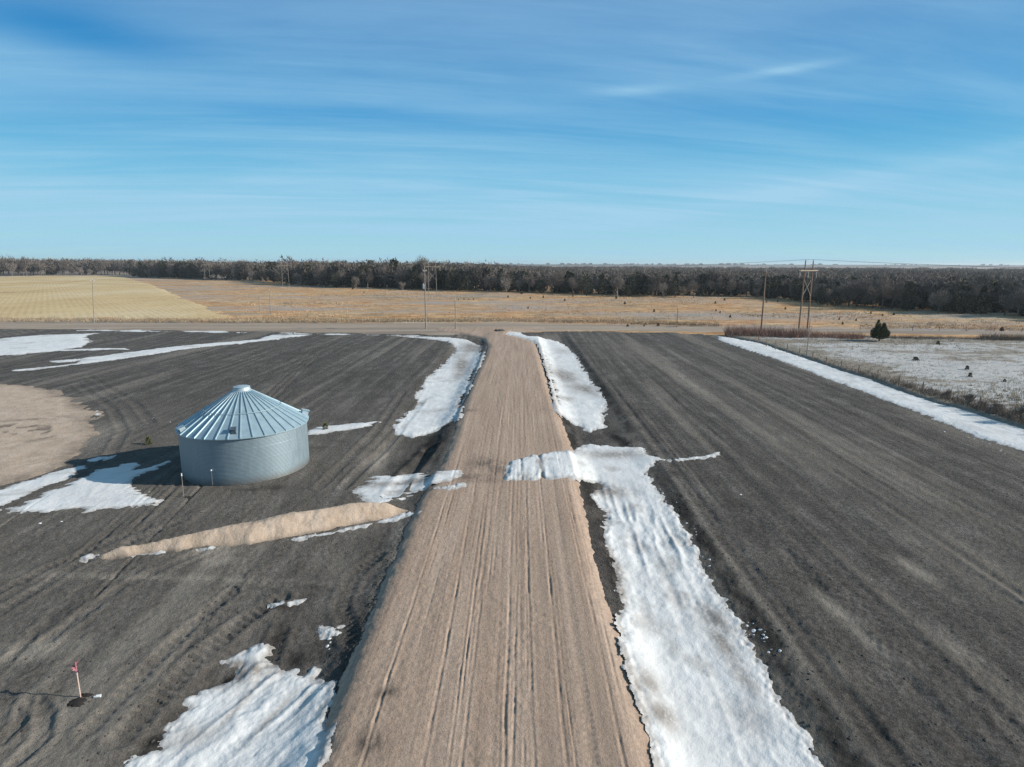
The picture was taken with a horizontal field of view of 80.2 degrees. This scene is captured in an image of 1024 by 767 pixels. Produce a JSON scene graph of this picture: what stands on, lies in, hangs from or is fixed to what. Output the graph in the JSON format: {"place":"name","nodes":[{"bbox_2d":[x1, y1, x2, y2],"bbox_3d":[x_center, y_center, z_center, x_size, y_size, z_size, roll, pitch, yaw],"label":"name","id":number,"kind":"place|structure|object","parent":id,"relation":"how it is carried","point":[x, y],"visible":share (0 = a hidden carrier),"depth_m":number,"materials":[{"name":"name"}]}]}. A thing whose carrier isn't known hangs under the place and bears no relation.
{"place":"outdoors","nodes":[
{"label":"outdoors","id":0,"kind":"place"},
{"bbox_2d":[0,276,233,318],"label":"stubble field","id":1,"kind":"structure","parent":0,"point":[69,300],"depth_m":261.77,"materials":[{"name":"plant"}]},
{"bbox_2d":[322,327,653,766],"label":"dirt road","id":2,"kind":"structure","parent":0,"point":[490,633],"depth_m":26.41,"materials":[{"name":"soil"}]},
{"bbox_2d":[433,482,466,489],"bbox_3d":[-4.302,7.287,42.972,2.476,0.120,1.292,-5,12,-26],"label":"snow patch","id":3,"kind":"object","parent":2,"relation":"on","point":[456,486],"visible":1,"depth_m":42.89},
{"bbox_2d":[503,444,823,766],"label":"snow patch","id":4,"kind":"object","parent":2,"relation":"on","point":[701,688],"visible":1,"depth_m":26.64,"materials":[{"name":"snow"}]},
{"bbox_2d":[0,329,1023,766],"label":"ploughed soil","id":5,"kind":"structure","parent":0,"point":[780,437],"depth_m":35.89,"materials":[{"name":"soil"}]},
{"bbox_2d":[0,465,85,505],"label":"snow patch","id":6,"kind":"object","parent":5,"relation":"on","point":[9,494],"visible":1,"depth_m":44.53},
{"bbox_2d":[0,333,97,355],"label":"snow patch","id":7,"kind":"object","parent":5,"relation":"on","point":[21,345],"visible":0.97,"depth_m":121.37,"materials":[{"name":"snow"}]},
{"bbox_2d":[0,384,103,485],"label":"sand pad","id":8,"kind":"object","parent":5,"relation":"on","point":[43,430],"visible":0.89,"depth_m":58.76,"materials":[{"name":"sand"}]},
{"bbox_2d":[0,461,170,513],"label":"snow patch","id":9,"kind":"object","parent":5,"relation":"on","point":[104,488],"visible":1,"depth_m":42.59,"materials":[{"name":"snow"}]},
{"bbox_2d":[79,554,98,562],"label":"snow patch","id":10,"kind":"object","parent":5,"relation":"on","point":[85,558],"visible":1,"depth_m":33.54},
{"bbox_2d":[60,348,129,350],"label":"snow patch","id":11,"kind":"object","parent":5,"relation":"on","point":[92,349],"visible":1,"depth_m":113.85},
{"bbox_2d":[87,455,115,461],"bbox_3d":[-34.230,6.227,50.593,2.193,0.166,2.295,0,11,0],"label":"snow patch","id":12,"kind":"object","parent":5,"relation":"on","point":[100,458],"visible":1,"depth_m":50.38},
{"bbox_2d":[67,496,192,706],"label":"dug soil","id":13,"kind":"structure","parent":5,"relation":"on","point":[78,701],"depth_m":22.50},
{"bbox_2d":[12,334,306,370],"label":"snow patch","id":14,"kind":"object","parent":5,"relation":"on","point":[134,354],"visible":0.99,"depth_m":111.46,"materials":[{"name":"snow"}]},
{"bbox_2d":[123,643,336,766],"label":"snow patch","id":15,"kind":"object","parent":5,"relation":"on","point":[259,710],"visible":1,"depth_m":21.73,"materials":[{"name":"snow"}]},
{"bbox_2d":[175,385,309,485],"bbox_3d":[-21.279,3.525,48.452,9.744,6.930,9.744,0,11,0],"label":"grain bin","id":16,"kind":"object","parent":5,"relation":"on","point":[241,434],"visible":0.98,"depth_m":45.19,"materials":[{"name":"metal"}]},
{"bbox_2d":[76,330,418,335],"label":"snow patch","id":17,"kind":"object","parent":5,"relation":"on","point":[214,332],"visible":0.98,"depth_m":143.98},
{"bbox_2d":[93,502,408,560],"bbox_3d":[-14.951,8.719,36.815,18.555,1.224,4.044,-5,12,-26],"label":"sand mound","id":18,"kind":"object","parent":5,"relation":"on","point":[291,524],"visible":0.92,"depth_m":36.27,"materials":[{"name":"sand"}]},
{"bbox_2d":[267,598,306,608],"bbox_3d":[-10.745,10.530,29.163,1.856,0.136,0.886,-4,12,-22],"label":"snow patch","id":19,"kind":"object","parent":5,"relation":"on","point":[289,604],"visible":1,"depth_m":29.06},
{"bbox_2d":[318,625,344,639],"bbox_3d":[-8.182,11.064,26.994,1.332,0.153,1.330,0,11,0],"label":"snow patch","id":20,"kind":"object","parent":5,"relation":"on","point":[325,632],"visible":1,"depth_m":27.01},
{"bbox_2d":[308,421,380,434],"bbox_3d":[-16.782,4.352,60.482,8.339,0.212,3.714,-7,13,-31],"label":"snow patch","id":21,"kind":"object","parent":5,"relation":"on","point":[332,428],"visible":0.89,"depth_m":60.04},
{"bbox_2d":[288,511,421,541],"bbox_3d":[-10.015,8.676,37.471,9.018,0.533,1.626,-5,12,-26],"label":"snow patch","id":22,"kind":"object","parent":5,"relation":"on","point":[385,520],"visible":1,"depth_m":37.56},
{"bbox_2d":[352,470,463,502],"bbox_3d":[-7.823,7.187,44.870,8.638,0.710,6.420,-8,14,-35],"label":"snow patch","id":23,"kind":"object","parent":5,"relation":"on","point":[385,487],"visible":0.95,"depth_m":44.24,"materials":[{"name":"snow"}]},
{"bbox_2d":[392,335,485,437],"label":"snow patch","id":24,"kind":"object","parent":5,"relation":"on","point":[447,386],"visible":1,"depth_m":77.27,"materials":[{"name":"snow"}]},
{"bbox_2d":[0,422,1023,766],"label":"soil clods","id":25,"kind":"object","parent":5,"relation":"on","point":[606,600],"visible":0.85,"depth_m":26.73,"materials":[{"name":"soil"}]},
{"bbox_2d":[38,417,999,758],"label":"snow crumbs","id":26,"kind":"object","parent":5,"relation":"on","point":[708,565],"visible":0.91,"depth_m":27.04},
{"bbox_2d":[506,332,608,432],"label":"snow patch","id":27,"kind":"object","parent":5,"relation":"on","point":[582,402],"visible":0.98,"depth_m":80.65,"materials":[{"name":"snow"}]},
{"bbox_2d":[667,452,719,461],"bbox_3d":[15.499,6.232,50.998,6.216,0.151,1.713,-5,12,-23],"label":"snow patch","id":28,"kind":"object","parent":5,"relation":"on","point":[715,454],"visible":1,"depth_m":50.90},
{"bbox_2d":[713,335,1023,450],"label":"snow patch","id":29,"kind":"object","parent":5,"relation":"on","point":[982,427],"visible":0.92,"depth_m":71.88,"materials":[{"name":"snow"}]},
{"bbox_2d":[0,266,1023,337],"bbox_3d":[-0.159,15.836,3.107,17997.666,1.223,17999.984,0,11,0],"label":"ground","id":30,"kind":"structure","parent":0,"point":[222,295],"depth_m":227.79,"materials":[{"name":"plant"}]},
{"bbox_2d":[18,257,32,275],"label":"bare tree","id":31,"kind":"object","parent":30,"relation":"on","point":[22,263],"visible":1,"depth_m":755.65,"materials":[{"name":"grey plant"}]},
{"bbox_2d":[149,262,162,277],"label":"bare tree","id":32,"kind":"object","parent":30,"relation":"on","point":[153,268],"visible":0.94,"depth_m":657.19,"materials":[{"name":"grey plant"}]},
{"bbox_2d":[157,261,168,277],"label":"cedar tree","id":33,"kind":"object","parent":30,"relation":"on","point":[159,268],"visible":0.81,"depth_m":657.32,"materials":[{"name":"green plant"}]},
{"bbox_2d":[314,264,330,286],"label":"bare tree","id":34,"kind":"object","parent":30,"relation":"on","point":[320,268],"visible":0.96,"depth_m":423.72,"materials":[{"name":"grey plant"}]},
{"bbox_2d":[330,273,340,286],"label":"cedar tree","id":35,"kind":"object","parent":30,"relation":"on","point":[335,281],"visible":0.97,"depth_m":411.24,"materials":[{"name":"green plant"}]},
{"bbox_2d":[343,270,352,286],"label":"cedar tree","id":36,"kind":"object","parent":30,"relation":"on","point":[349,284],"visible":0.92,"depth_m":409.33,"materials":[{"name":"green plant"}]},
{"bbox_2d":[0,314,721,325],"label":"roadside grass","id":37,"kind":"structure","parent":30,"relation":"on","point":[58,319],"depth_m":171.09,"materials":[{"name":"plant"}]},
{"bbox_2d":[356,265,372,287],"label":"cedar tree","id":38,"kind":"object","parent":30,"relation":"on","point":[361,279],"visible":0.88,"depth_m":398.95,"materials":[{"name":"green plant"}]},
{"bbox_2d":[360,267,373,287],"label":"bare tree","id":39,"kind":"object","parent":30,"relation":"on","point":[370,274],"visible":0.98,"depth_m":397.28,"materials":[{"name":"grey plant"}]},
{"bbox_2d":[374,263,390,287],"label":"bare tree","id":40,"kind":"object","parent":30,"relation":"on","point":[384,269],"visible":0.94,"depth_m":399.67,"materials":[{"name":"grey plant"}]},
{"bbox_2d":[395,267,410,287],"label":"bare tree","id":41,"kind":"object","parent":30,"relation":"on","point":[403,272],"visible":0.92,"depth_m":383.17,"materials":[{"name":"grey plant"}]},
{"bbox_2d":[406,265,421,289],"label":"cedar tree","id":42,"kind":"object","parent":30,"relation":"on","point":[411,277],"visible":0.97,"depth_m":379.69,"materials":[{"name":"green plant"}]},
{"bbox_2d":[415,254,432,276],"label":"bare tree","id":43,"kind":"object","parent":30,"relation":"on","point":[422,265],"visible":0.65,"depth_m":383.06,"materials":[{"name":"grey plant"}]},
{"bbox_2d":[422,267,426,328],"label":"utility pole","id":44,"kind":"object","parent":30,"relation":"on","point":[423,286],"visible":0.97,"depth_m":147.79,"materials":[{"name":"brown wood"}]},
{"bbox_2d":[436,270,447,288],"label":"cedar tree","id":45,"kind":"object","parent":30,"relation":"on","point":[443,275],"visible":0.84,"depth_m":376.19,"materials":[{"name":"green plant"}]},
{"bbox_2d":[445,272,455,289],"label":"cedar tree","id":46,"kind":"object","parent":30,"relation":"on","point":[448,283],"visible":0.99,"depth_m":363.09,"materials":[{"name":"green plant"}]},
{"bbox_2d":[448,269,459,289],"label":"cedar tree","id":47,"kind":"object","parent":30,"relation":"on","point":[455,272],"visible":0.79,"depth_m":365.08,"materials":[{"name":"green plant"}]},
{"bbox_2d":[462,270,472,290],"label":"cedar tree","id":48,"kind":"object","parent":30,"relation":"on","point":[467,287],"visible":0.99,"depth_m":356.70,"materials":[{"name":"green plant"}]},
{"bbox_2d":[469,265,482,290],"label":"bare tree","id":49,"kind":"object","parent":30,"relation":"on","point":[476,274],"visible":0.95,"depth_m":364.91,"materials":[{"name":"grey plant"}]},
{"bbox_2d":[481,274,498,291],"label":"bare tree","id":50,"kind":"object","parent":30,"relation":"on","point":[487,282],"visible":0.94,"depth_m":352.50,"materials":[{"name":"grey plant"}]},
{"bbox_2d":[495,269,504,290],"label":"cedar tree","id":51,"kind":"object","parent":30,"relation":"on","point":[497,286],"visible":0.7,"depth_m":357.34,"materials":[{"name":"green plant"}]},
{"bbox_2d":[503,272,515,291],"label":"cedar tree","id":52,"kind":"object","parent":30,"relation":"on","point":[511,288],"visible":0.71,"depth_m":350.88,"materials":[{"name":"green plant"}]},
{"bbox_2d":[0,253,1023,312],"bbox_3d":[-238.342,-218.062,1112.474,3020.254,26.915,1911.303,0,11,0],"label":"bare wood","id":53,"kind":"object","parent":30,"relation":"on","point":[919,277],"visible":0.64,"depth_m":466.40,"materials":[{"name":"plant"}]},
{"bbox_2d":[522,272,535,292],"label":"bare tree","id":54,"kind":"object","parent":30,"relation":"on","point":[530,279],"visible":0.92,"depth_m":344.03,"materials":[{"name":"grey plant"}]},
{"bbox_2d":[542,273,561,293],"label":"bare tree","id":55,"kind":"object","parent":30,"relation":"on","point":[550,280],"visible":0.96,"depth_m":334.40,"materials":[{"name":"grey plant"}]},
{"bbox_2d":[549,270,564,292],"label":"bare tree","id":56,"kind":"object","parent":30,"relation":"on","point":[561,275],"visible":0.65,"depth_m":338.88,"materials":[{"name":"grey plant"}]},
{"bbox_2d":[119,278,1023,329],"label":"grass tussocks","id":57,"kind":"object","parent":30,"relation":"on","point":[852,314],"depth_m":198.40,"materials":[{"name":"plant"}]},
{"bbox_2d":[581,276,592,295],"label":"cedar tree","id":58,"kind":"object","parent":30,"relation":"on","point":[585,292],"visible":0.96,"depth_m":315.75,"materials":[{"name":"green plant"}]},
{"bbox_2d":[596,274,608,295],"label":"cedar tree","id":59,"kind":"object","parent":30,"relation":"on","point":[602,282],"visible":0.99,"depth_m":314.25,"materials":[{"name":"green plant"}]},
{"bbox_2d":[610,275,625,297],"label":"bare tree","id":60,"kind":"object","parent":30,"relation":"on","point":[617,284],"visible":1,"depth_m":294.99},
{"bbox_2d":[627,277,635,295],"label":"cedar tree","id":61,"kind":"object","parent":30,"relation":"on","point":[631,283],"visible":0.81,"depth_m":310.15,"materials":[{"name":"green plant"}]},
{"bbox_2d":[628,273,643,293],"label":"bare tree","id":62,"kind":"object","parent":30,"relation":"on","point":[637,281],"visible":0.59,"depth_m":319.77,"materials":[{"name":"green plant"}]},
{"bbox_2d":[648,272,663,295],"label":"bare tree","id":63,"kind":"object","parent":30,"relation":"on","point":[656,279],"visible":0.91,"depth_m":309.56,"materials":[{"name":"grey plant"}]},
{"bbox_2d":[669,275,680,296],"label":"cedar tree","id":64,"kind":"object","parent":30,"relation":"on","point":[673,286],"visible":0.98,"depth_m":305.39,"materials":[{"name":"green plant"}]},
{"bbox_2d":[686,281,699,297],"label":"bare tree","id":65,"kind":"object","parent":30,"relation":"on","point":[692,287],"visible":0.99,"depth_m":299.06,"materials":[{"name":"grey plant"}]},
{"bbox_2d":[700,269,717,295],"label":"bare tree","id":66,"kind":"object","parent":30,"relation":"on","point":[711,274],"visible":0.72,"depth_m":316.69,"materials":[{"name":"grey plant"}]},
{"bbox_2d":[710,271,724,295],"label":"bare tree","id":67,"kind":"object","parent":30,"relation":"on","point":[719,276],"visible":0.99,"depth_m":315.25,"materials":[{"name":"grey plant"}]},
{"bbox_2d":[722,271,738,295],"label":"bare tree","id":68,"kind":"object","parent":30,"relation":"on","point":[727,273],"visible":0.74,"depth_m":316.75,"materials":[{"name":"grey plant"}]},
{"bbox_2d":[726,279,736,296],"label":"bare tree","id":69,"kind":"object","parent":30,"relation":"on","point":[730,286],"visible":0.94,"depth_m":305.16,"materials":[{"name":"grey plant"}]},
{"bbox_2d":[751,278,764,295],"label":"bare tree","id":70,"kind":"object","parent":30,"relation":"on","point":[757,284],"visible":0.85,"depth_m":303.32,"materials":[{"name":"grey plant"}]},
{"bbox_2d":[760,270,766,327],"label":"utility pole","id":71,"kind":"object","parent":30,"relation":"on","point":[763,299],"visible":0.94,"depth_m":140.70,"materials":[{"name":"brown wood"}]},
{"bbox_2d":[762,277,776,298],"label":"cedar tree","id":72,"kind":"object","parent":30,"relation":"on","point":[767,288],"visible":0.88,"depth_m":285.87,"materials":[{"name":"green plant"}]},
{"bbox_2d":[767,276,782,298],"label":"cedar tree","id":73,"kind":"object","parent":30,"relation":"on","point":[778,287],"visible":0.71,"depth_m":289.74,"materials":[{"name":"green plant"}]},
{"bbox_2d":[791,278,805,300],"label":"cedar tree","id":74,"kind":"object","parent":30,"relation":"on","point":[795,282],"visible":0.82,"depth_m":273.48,"materials":[{"name":"green plant"}]},
{"bbox_2d":[798,259,817,327],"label":"power pylon","id":75,"kind":"object","parent":30,"relation":"on","point":[804,270],"visible":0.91,"depth_m":154.28,"materials":[{"name":"brown wood"}]},
{"bbox_2d":[812,283,826,303],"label":"bare tree","id":76,"kind":"object","parent":30,"relation":"on","point":[814,293],"visible":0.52,"depth_m":253.11,"materials":[{"name":"grey plant"}]},
{"bbox_2d":[817,286,829,303],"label":"cedar tree","id":77,"kind":"object","parent":30,"relation":"on","point":[822,298],"visible":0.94,"depth_m":246.45,"materials":[{"name":"green plant"}]},
{"bbox_2d":[828,281,843,305],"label":"cedar tree","id":78,"kind":"object","parent":30,"relation":"on","point":[834,300],"visible":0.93,"depth_m":239.58,"materials":[{"name":"green plant"}]},
{"bbox_2d":[830,284,845,305],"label":"bare tree","id":79,"kind":"object","parent":30,"relation":"on","point":[841,290],"visible":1,"depth_m":238.26,"materials":[{"name":"grey plant"}]},
{"bbox_2d":[844,284,858,306],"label":"bare tree","id":80,"kind":"object","parent":30,"relation":"on","point":[853,296],"visible":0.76,"depth_m":237.33,"materials":[{"name":"grey plant"}]},
{"bbox_2d":[841,277,874,306],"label":"bare tree","id":81,"kind":"object","parent":30,"relation":"on","point":[860,288],"visible":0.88,"depth_m":235.22,"materials":[{"name":"grey plant"}]},
{"bbox_2d":[864,286,879,307],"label":"bare tree","id":82,"kind":"object","parent":30,"relation":"on","point":[872,295],"visible":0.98,"depth_m":228.34,"materials":[{"name":"grey plant"}]},
{"bbox_2d":[874,273,897,309],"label":"bare tree","id":83,"kind":"object","parent":30,"relation":"on","point":[887,292],"visible":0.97,"depth_m":221.49,"materials":[{"name":"grey plant"}]},
{"bbox_2d":[884,279,906,308],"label":"bare tree","id":84,"kind":"object","parent":30,"relation":"on","point":[894,297],"visible":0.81,"depth_m":221.95,"materials":[{"name":"grey plant"}]},
{"bbox_2d":[900,282,917,310],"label":"cedar tree","id":85,"kind":"object","parent":30,"relation":"on","point":[907,298],"visible":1,"depth_m":215.00,"materials":[{"name":"green plant"}]},
{"bbox_2d":[917,291,929,309],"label":"cedar tree","id":86,"kind":"object","parent":30,"relation":"on","point":[921,305],"visible":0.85,"depth_m":219.47,"materials":[{"name":"green plant"}]},
{"bbox_2d":[927,289,951,313],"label":"bare tree","id":87,"kind":"object","parent":30,"relation":"on","point":[940,296],"visible":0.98,"depth_m":202.60,"materials":[{"name":"grey plant"}]},
{"bbox_2d":[933,288,951,312],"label":"cedar tree","id":88,"kind":"object","parent":30,"relation":"on","point":[941,308],"visible":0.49,"depth_m":208.26,"materials":[{"name":"green plant"}]},
{"bbox_2d":[942,289,954,312],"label":"cedar tree","id":89,"kind":"object","parent":30,"relation":"on","point":[952,308],"visible":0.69,"depth_m":207.41,"materials":[{"name":"green plant"}]},
{"bbox_2d":[952,285,976,313],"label":"cedar tree","id":90,"kind":"object","parent":30,"relation":"on","point":[959,307],"visible":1,"depth_m":200.09,"materials":[{"name":"green plant"}]},
{"bbox_2d":[956,279,991,312],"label":"bare tree","id":91,"kind":"object","parent":30,"relation":"on","point":[975,287],"visible":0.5,"depth_m":203.96,"materials":[{"name":"grey plant"}]},
{"bbox_2d":[968,271,996,304],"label":"bare tree","id":92,"kind":"object","parent":30,"relation":"on","point":[984,280],"visible":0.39,"depth_m":205.67,"materials":[{"name":"grey plant"}]},
{"bbox_2d":[972,285,993,313],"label":"cedar tree","id":93,"kind":"object","parent":30,"relation":"on","point":[984,294],"visible":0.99,"depth_m":198.42,"materials":[{"name":"green plant"}]},
{"bbox_2d":[997,293,1016,314],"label":"bare tree","id":94,"kind":"object","parent":30,"relation":"on","point":[1007,305],"visible":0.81,"depth_m":192.97,"materials":[{"name":"grey plant"}]},
{"bbox_2d":[998,276,1022,311],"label":"bare tree","id":95,"kind":"object","parent":30,"relation":"on","point":[1005,281],"visible":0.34,"depth_m":208.77,"materials":[{"name":"grey plant"}]},
{"bbox_2d":[1007,286,1023,315],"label":"bare tree","id":96,"kind":"object","parent":30,"relation":"on","point":[1020,298],"visible":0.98,"depth_m":189.62,"materials":[{"name":"grey plant"}]},
{"bbox_2d":[0,323,1023,334],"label":"gravel road","id":97,"kind":"structure","parent":0,"point":[390,328],"depth_m":151.96,"materials":[{"name":"gravel"}]},
{"bbox_2d":[0,0,1023,264],"label":"sky","id":98,"kind":"structure","parent":0,"point":[679,132],"materials":[{"name":"blue"}]},
{"bbox_2d":[500,264,1023,267],"bbox_3d":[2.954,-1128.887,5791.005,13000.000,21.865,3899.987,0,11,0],"label":"hills","id":99,"kind":"structure","parent":0,"point":[707,265],"depth_m":4692.46,"materials":[{"name":"grey wood"}]},
{"bbox_2d":[460,263,1023,265],"bbox_3d":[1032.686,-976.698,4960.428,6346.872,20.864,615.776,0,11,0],"label":"tree clumps","id":100,"kind":"object","parent":99,"relation":"on","point":[720,264],"visible":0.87,"depth_m":5140.20,"materials":[{"name":"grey plant"}]},
{"bbox_2d":[723,334,1023,428],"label":"pasture","id":101,"kind":"structure","parent":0,"point":[852,360],"depth_m":100.02,"materials":[{"name":"plant"}]},
{"bbox_2d":[723,322,866,339],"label":"red brush","id":102,"kind":"object","parent":101,"relation":"on","point":[764,332],"visible":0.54,"depth_m":134.32,"materials":[{"name":"plant"}]},
{"bbox_2d":[870,320,889,340],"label":"cedar tree","id":103,"kind":"object","parent":101,"relation":"on","point":[880,332],"visible":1,"depth_m":125.57,"materials":[{"name":"green plant"}]},
{"bbox_2d":[758,336,1021,420],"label":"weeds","id":104,"kind":"object","parent":101,"relation":"on","point":[898,380],"visible":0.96,"depth_m":80.02,"materials":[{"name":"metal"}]},
{"bbox_2d":[822,358,1023,423],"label":"grass strip","id":105,"kind":"object","parent":101,"relation":"on","point":[999,413],"visible":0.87,"depth_m":71.94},
{"bbox_2d":[865,332,1023,340],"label":"verge weeds","id":106,"kind":"object","parent":101,"relation":"on","point":[1015,337],"visible":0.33,"depth_m":130.34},
{"bbox_2d":[1004,400,1023,419],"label":"bare bush","id":107,"kind":"object","parent":101,"relation":"on","point":[1021,408],"visible":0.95,"depth_m":62.07,"materials":[{"name":"brown plant"}]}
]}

